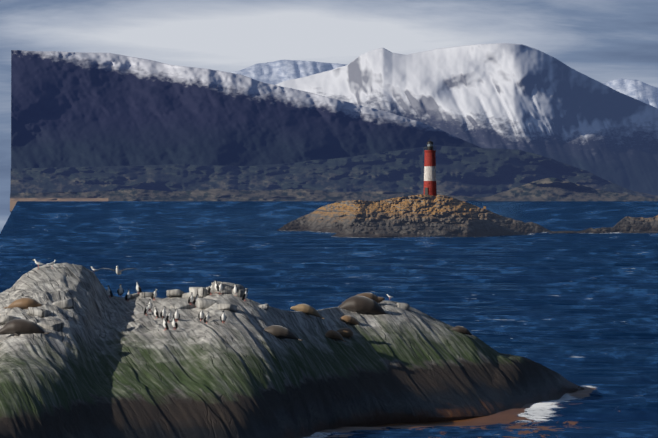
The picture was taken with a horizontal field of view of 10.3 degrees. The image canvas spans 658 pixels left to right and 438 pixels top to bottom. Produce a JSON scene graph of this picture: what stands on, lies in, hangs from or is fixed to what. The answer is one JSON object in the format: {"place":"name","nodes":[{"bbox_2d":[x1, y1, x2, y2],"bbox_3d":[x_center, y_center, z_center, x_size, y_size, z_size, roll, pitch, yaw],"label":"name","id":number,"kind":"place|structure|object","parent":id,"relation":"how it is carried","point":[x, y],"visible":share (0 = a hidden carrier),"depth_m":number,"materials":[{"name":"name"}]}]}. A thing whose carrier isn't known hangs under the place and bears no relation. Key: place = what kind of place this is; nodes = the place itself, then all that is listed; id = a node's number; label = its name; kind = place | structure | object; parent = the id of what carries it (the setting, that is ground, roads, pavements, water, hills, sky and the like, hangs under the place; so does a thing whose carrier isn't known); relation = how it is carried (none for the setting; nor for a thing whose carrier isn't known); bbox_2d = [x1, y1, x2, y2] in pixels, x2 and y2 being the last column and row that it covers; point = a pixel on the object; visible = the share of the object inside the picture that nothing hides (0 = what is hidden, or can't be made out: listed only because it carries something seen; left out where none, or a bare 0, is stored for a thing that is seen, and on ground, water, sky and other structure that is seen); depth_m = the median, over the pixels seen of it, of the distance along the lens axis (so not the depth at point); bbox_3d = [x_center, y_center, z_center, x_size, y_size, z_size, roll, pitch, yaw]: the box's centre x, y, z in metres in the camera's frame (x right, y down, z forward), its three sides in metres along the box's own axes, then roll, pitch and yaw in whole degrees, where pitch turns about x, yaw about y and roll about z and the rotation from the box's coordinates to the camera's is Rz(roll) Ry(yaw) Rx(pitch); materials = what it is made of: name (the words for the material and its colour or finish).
{"place":"outdoors","nodes":[
{"label":"outdoors","id":0,"kind":"place"},
{"bbox_2d":[96,265,141,274],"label":"flying gull","id":1,"kind":"object","parent":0,"point":[118,271],"visible":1,"depth_m":161.73,"materials":[{"name":"white"}]},
{"bbox_2d":[11,50,480,168],"bbox_3d":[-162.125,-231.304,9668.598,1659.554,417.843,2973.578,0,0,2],"label":"dark mountain","id":2,"kind":"structure","parent":0,"point":[79,109],"depth_m":9095.13,"materials":[{"name":"blue stone"}]},
{"bbox_2d":[0,201,657,437],"bbox_3d":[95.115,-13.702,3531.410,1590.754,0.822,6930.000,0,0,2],"label":"sea","id":3,"kind":"structure","parent":0,"point":[580,309],"depth_m":436.44,"materials":[{"name":"blue liquid"}]},
{"bbox_2d":[0,263,583,437],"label":"foreground rock","id":4,"kind":"object","parent":3,"relation":"in","point":[101,364],"visible":0.94,"depth_m":148.51,"materials":[{"name":"grey stone"}]},
{"bbox_2d":[5,298,41,308],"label":"sea lion","id":5,"kind":"object","parent":4,"relation":"on","point":[23,303],"visible":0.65,"depth_m":150.26},
{"bbox_2d":[0,319,50,335],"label":"sea lion","id":6,"kind":"object","parent":4,"relation":"on","point":[15,327],"visible":0.98,"depth_m":143.01},
{"bbox_2d":[34,259,43,268],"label":"gull","id":7,"kind":"object","parent":4,"relation":"on","point":[37,263],"visible":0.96,"depth_m":160.04,"materials":[{"name":"white"}]},
{"bbox_2d":[106,285,112,297],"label":"cormorant","id":8,"kind":"object","parent":4,"relation":"on","point":[109,292],"visible":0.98,"depth_m":160.75,"materials":[{"name":"black"}]},
{"bbox_2d":[117,284,123,296],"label":"cormorant","id":9,"kind":"object","parent":4,"relation":"on","point":[120,291],"visible":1,"depth_m":161.79,"materials":[{"name":"black"}]},
{"bbox_2d":[125,289,129,300],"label":"cormorant","id":10,"kind":"object","parent":4,"relation":"on","point":[127,296],"visible":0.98,"depth_m":160.72,"materials":[{"name":"black"}]},
{"bbox_2d":[144,303,149,314],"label":"cormorant","id":11,"kind":"object","parent":4,"relation":"on","point":[146,310],"visible":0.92,"depth_m":154.98,"materials":[{"name":"white"}]},
{"bbox_2d":[146,299,152,310],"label":"cormorant","id":12,"kind":"object","parent":4,"relation":"on","point":[150,305],"visible":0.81,"depth_m":156.83,"materials":[{"name":"white"}]},
{"bbox_2d":[151,288,157,299],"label":"cormorant","id":13,"kind":"object","parent":4,"relation":"on","point":[154,294],"visible":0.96,"depth_m":159.53,"materials":[{"name":"white"}]},
{"bbox_2d":[153,306,159,318],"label":"cormorant","id":14,"kind":"object","parent":4,"relation":"on","point":[156,313],"visible":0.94,"depth_m":153.89,"materials":[{"name":"white"}]},
{"bbox_2d":[160,306,165,317],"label":"cormorant","id":15,"kind":"object","parent":4,"relation":"on","point":[163,313],"visible":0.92,"depth_m":153.53,"materials":[{"name":"white"}]},
{"bbox_2d":[162,317,168,329],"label":"cormorant","id":16,"kind":"object","parent":4,"relation":"on","point":[165,324],"visible":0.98,"depth_m":149.47,"materials":[{"name":"white"}]},
{"bbox_2d":[166,309,170,322],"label":"cormorant","id":17,"kind":"object","parent":4,"relation":"on","point":[168,317],"visible":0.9,"depth_m":152.27,"materials":[{"name":"white"}]},
{"bbox_2d":[172,317,177,328],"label":"cormorant","id":18,"kind":"object","parent":4,"relation":"on","point":[174,324],"visible":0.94,"depth_m":150.47,"materials":[{"name":"white"}]},
{"bbox_2d":[173,308,179,321],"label":"cormorant","id":19,"kind":"object","parent":4,"relation":"on","point":[176,315],"visible":0.92,"depth_m":152.26,"materials":[{"name":"white"}]},
{"bbox_2d":[198,309,204,320],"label":"cormorant","id":20,"kind":"object","parent":4,"relation":"on","point":[201,315],"visible":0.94,"depth_m":152.10,"materials":[{"name":"white"}]},
{"bbox_2d":[0,281,409,330],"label":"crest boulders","id":21,"kind":"object","parent":4,"relation":"on","point":[201,302],"visible":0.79,"depth_m":155.92,"materials":[{"name":"grey stone"}]},
{"bbox_2d":[136,281,141,292],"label":"cormorant","id":22,"kind":"object","parent":21,"relation":"on","point":[138,288],"visible":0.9,"depth_m":161.24,"materials":[{"name":"white"}]},
{"bbox_2d":[188,292,192,304],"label":"cormorant","id":23,"kind":"object","parent":21,"relation":"on","point":[190,299],"visible":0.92,"depth_m":156.12,"materials":[{"name":"white"}]},
{"bbox_2d":[217,282,222,290],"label":"cormorant","id":24,"kind":"object","parent":21,"relation":"on","point":[220,287],"visible":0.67,"depth_m":157.28,"materials":[{"name":"white"}]},
{"bbox_2d":[204,311,209,323],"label":"cormorant","id":25,"kind":"object","parent":4,"relation":"on","point":[206,318],"visible":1,"depth_m":150.73,"materials":[{"name":"white"}]},
{"bbox_2d":[220,311,226,322],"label":"cormorant","id":26,"kind":"object","parent":4,"relation":"on","point":[223,317],"visible":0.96,"depth_m":150.25,"materials":[{"name":"white"}]},
{"bbox_2d":[233,284,238,293],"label":"cormorant","id":27,"kind":"object","parent":4,"relation":"on","point":[235,289],"visible":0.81,"depth_m":157.31,"materials":[{"name":"white"}]},
{"bbox_2d":[242,288,247,300],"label":"cormorant","id":28,"kind":"object","parent":4,"relation":"on","point":[245,293],"visible":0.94,"depth_m":156.69,"materials":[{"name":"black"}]},
{"bbox_2d":[264,325,303,340],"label":"sea lion","id":29,"kind":"object","parent":4,"relation":"on","point":[278,331],"visible":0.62,"depth_m":151.47},
{"bbox_2d":[290,304,323,318],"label":"sea lion","id":30,"kind":"object","parent":4,"relation":"on","point":[307,309],"visible":0.88,"depth_m":161.66},
{"bbox_2d":[325,330,346,341],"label":"sea lion","id":31,"kind":"object","parent":4,"relation":"on","point":[333,334],"visible":0.81,"depth_m":161.08},
{"bbox_2d":[337,328,353,338],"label":"sea lion","id":32,"kind":"object","parent":4,"relation":"on","point":[346,332],"visible":0.71,"depth_m":162.35},
{"bbox_2d":[340,315,359,325],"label":"sea lion","id":33,"kind":"object","parent":4,"relation":"on","point":[348,319],"visible":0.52,"depth_m":165.78},
{"bbox_2d":[342,293,384,302],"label":"sea lion","id":34,"kind":"object","parent":4,"relation":"on","point":[372,296],"visible":0.44,"depth_m":171.44},
{"bbox_2d":[338,295,390,314],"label":"sea lion","id":35,"kind":"object","parent":4,"relation":"on","point":[360,304],"visible":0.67,"depth_m":168.25},
{"bbox_2d":[451,326,473,335],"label":"sea lion","id":36,"kind":"object","parent":4,"relation":"on","point":[462,329],"visible":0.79,"depth_m":169.30},
{"bbox_2d":[333,218,531,237],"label":"rocky shore","id":37,"kind":"structure","parent":3,"relation":"on","point":[475,227],"depth_m":818.21,"materials":[{"name":"stone"}]},
{"bbox_2d":[0,0,657,232],"label":"sky","id":38,"kind":"structure","parent":0,"point":[601,40],"materials":[{"name":"grey"}]},
{"bbox_2d":[10,145,657,211],"bbox_3d":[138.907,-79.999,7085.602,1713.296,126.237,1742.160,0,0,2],"label":"forest hills","id":39,"kind":"structure","parent":0,"point":[474,172],"depth_m":6796.86,"materials":[{"name":"plant"}]},
{"bbox_2d":[10,177,657,210],"bbox_3d":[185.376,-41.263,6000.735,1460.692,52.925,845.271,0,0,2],"label":"shore hills","id":40,"kind":"structure","parent":0,"point":[551,189],"depth_m":5776.93,"materials":[{"name":"stone"}]},
{"bbox_2d":[278,194,551,232],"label":"rocky island","id":41,"kind":"structure","parent":0,"point":[339,216],"depth_m":915.58,"materials":[{"name":"brown stone"}]},
{"bbox_2d":[423,141,436,195],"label":"lighthouse","id":42,"kind":"object","parent":41,"relation":"on","point":[430,172],"visible":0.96,"depth_m":926.32,"materials":[{"name":"red paint"}]},
{"bbox_2d":[230,60,657,107],"bbox_3d":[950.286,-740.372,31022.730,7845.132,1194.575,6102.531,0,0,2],"label":"distant snowy mountains","id":43,"kind":"structure","parent":0,"point":[276,72],"depth_m":30459.79,"materials":[{"name":"white snow"}]},
{"bbox_2d":[276,43,657,194],"bbox_3d":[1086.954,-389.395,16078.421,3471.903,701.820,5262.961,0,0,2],"label":"snowy mountain","id":44,"kind":"structure","parent":0,"point":[522,97],"depth_m":14936.05,"materials":[{"name":"white snow"}]},
{"bbox_2d":[549,215,657,232],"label":"island","id":45,"kind":"structure","parent":0,"point":[627,224],"depth_m":916.75,"materials":[{"name":"stone"}]}
]}

